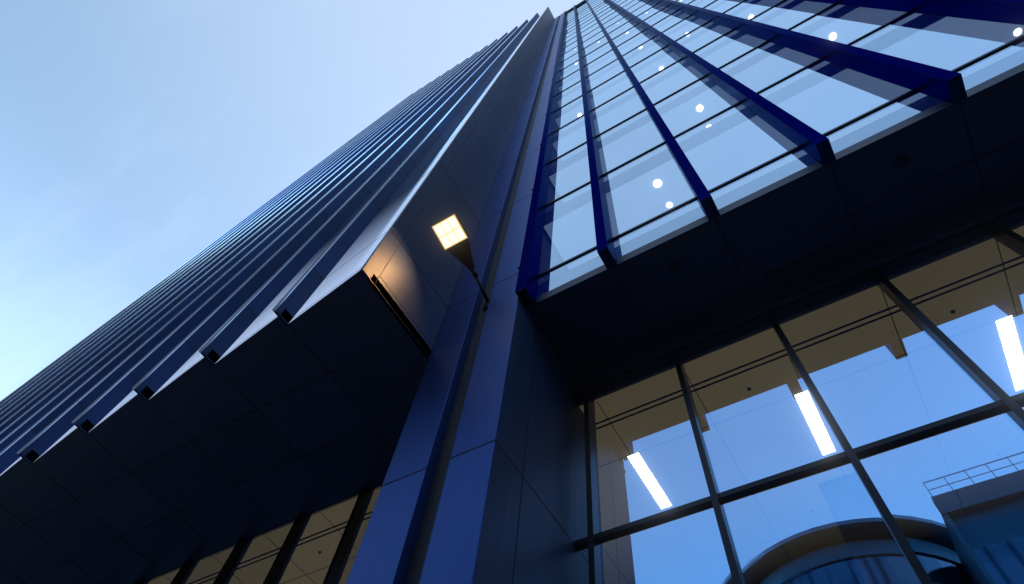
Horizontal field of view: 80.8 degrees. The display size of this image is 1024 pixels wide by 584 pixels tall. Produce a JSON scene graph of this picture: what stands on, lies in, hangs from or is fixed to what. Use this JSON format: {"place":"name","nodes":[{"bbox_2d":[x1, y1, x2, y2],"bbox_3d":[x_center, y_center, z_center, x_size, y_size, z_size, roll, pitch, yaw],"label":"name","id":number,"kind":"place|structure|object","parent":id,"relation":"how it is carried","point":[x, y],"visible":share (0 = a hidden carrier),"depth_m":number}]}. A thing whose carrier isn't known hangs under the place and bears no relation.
{"place":"outdoors","nodes":[
{"label":"outdoors","id":0,"kind":"place"},
{"bbox_2d":[0,0,582,400],"label":"sky","id":1,"kind":"structure","parent":0,"point":[135,135]},
{"bbox_2d":[134,206,1023,583],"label":"lobby frames","id":2,"kind":"structure","parent":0,"point":[714,498],"depth_m":7.50},
{"bbox_2d":[140,214,1023,583],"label":"lobby glass","id":3,"kind":"object","parent":2,"relation":"in","point":[878,360],"depth_m":7.22},
{"bbox_2d":[527,63,1023,393],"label":"soffit","id":4,"kind":"structure","parent":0,"point":[933,141],"depth_m":9.09},
{"bbox_2d":[553,101,1023,347],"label":"soffit panel joints","id":5,"kind":"object","parent":4,"relation":"attached to","point":[975,159],"visible":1,"depth_m":9.05},
{"bbox_2d":[668,154,908,270],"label":"soffit downlights","id":6,"kind":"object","parent":4,"relation":"attached to","point":[895,164],"depth_m":8.54},
{"bbox_2d":[537,0,1023,296],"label":"window glass","id":7,"kind":"object","parent":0,"point":[821,96],"visible":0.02,"depth_m":12.49},
{"bbox_2d":[515,0,1023,307],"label":"vertical mullions","id":8,"kind":"object","parent":7,"relation":"attached to","point":[940,83],"visible":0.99,"depth_m":11.51},
{"bbox_2d":[538,0,1023,275],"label":"window transoms","id":9,"kind":"object","parent":7,"relation":"attached to","point":[798,147],"depth_m":13.14},
{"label":"lobby floor","id":10,"kind":"structure","parent":0,"visible":0},
{"bbox_3d":[9.698,8.087,7.426,63.540,10.430,16.500,-26,-68,18],"label":"lobby","id":11,"kind":"object","parent":10,"relation":"on","visible":0},
{"bbox_2d":[365,14,550,346],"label":"joint","id":12,"kind":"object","parent":11,"relation":"on","point":[482,213],"depth_m":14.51},
{"bbox_2d":[0,267,431,583],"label":"soffit","id":13,"kind":"structure","parent":12,"relation":"attached to","point":[351,319],"depth_m":11.41},
{"bbox_2d":[0,326,410,583],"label":"soffit panel joints","id":14,"kind":"object","parent":13,"relation":"attached to","point":[209,460],"visible":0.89,"depth_m":11.54},
{"bbox_2d":[0,8,546,475],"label":"vertical fins","id":15,"kind":"object","parent":12,"relation":"attached to","point":[374,232],"visible":0.43,"depth_m":13.19},
{"bbox_2d":[0,13,536,454],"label":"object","id":16,"kind":"object","parent":15,"relation":"attached to","point":[216,334],"visible":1,"depth_m":21.25},
{"bbox_2d":[0,13,537,473],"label":"block serration returns","id":17,"kind":"object","parent":15,"relation":"attached to","point":[220,344],"visible":0.84,"depth_m":18.04},
{"bbox_2d":[23,20,534,434],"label":"storey joints","id":18,"kind":"object","parent":15,"relation":"attached to","point":[286,241],"visible":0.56,"depth_m":17.93},
{"bbox_2d":[360,7,553,356],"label":"side wall","id":19,"kind":"structure","parent":12,"relation":"attached to","point":[472,171],"depth_m":13.70},
{"bbox_2d":[559,0,584,16],"bbox_3d":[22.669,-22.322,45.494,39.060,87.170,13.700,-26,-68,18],"label":"tower roof","id":20,"kind":"object","parent":11,"relation":"on","point":[573,7],"visible":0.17,"depth_m":85.94},
{"label":"ground","id":21,"kind":"structure","parent":0,"visible":0},
{"bbox_2d":[346,13,563,583],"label":"column","id":22,"kind":"structure","parent":21,"relation":"on","point":[386,549],"depth_m":8.03},
{"bbox_2d":[381,15,571,583],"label":"panel joints","id":23,"kind":"object","parent":22,"relation":"attached to","point":[495,439],"visible":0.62,"depth_m":7.34},
{"bbox_2d":[470,269,489,310],"bbox_3d":[-0.740,0.856,9.132,0.205,4.568,0.660,-26,-68,18],"label":"street lamp arm","id":24,"kind":"object","parent":22,"relation":"attached to","point":[475,276],"visible":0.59,"depth_m":10.96},
{"bbox_2d":[432,213,474,269],"bbox_3d":[-0.970,-0.851,10.910,0.554,0.145,1.113,-26,-80,18],"label":"lamp head","id":25,"kind":"object","parent":24,"relation":"attached to","point":[450,230],"visible":1,"depth_m":10.83},
{"bbox_2d":[405,17,559,583],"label":"column recess","id":26,"kind":"object","parent":22,"relation":"attached to","point":[415,569],"visible":0.11,"depth_m":8.33},
{"bbox_2d":[473,298,575,583],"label":"wall","id":27,"kind":"structure","parent":22,"relation":"attached to","point":[546,551],"depth_m":7.50}
]}

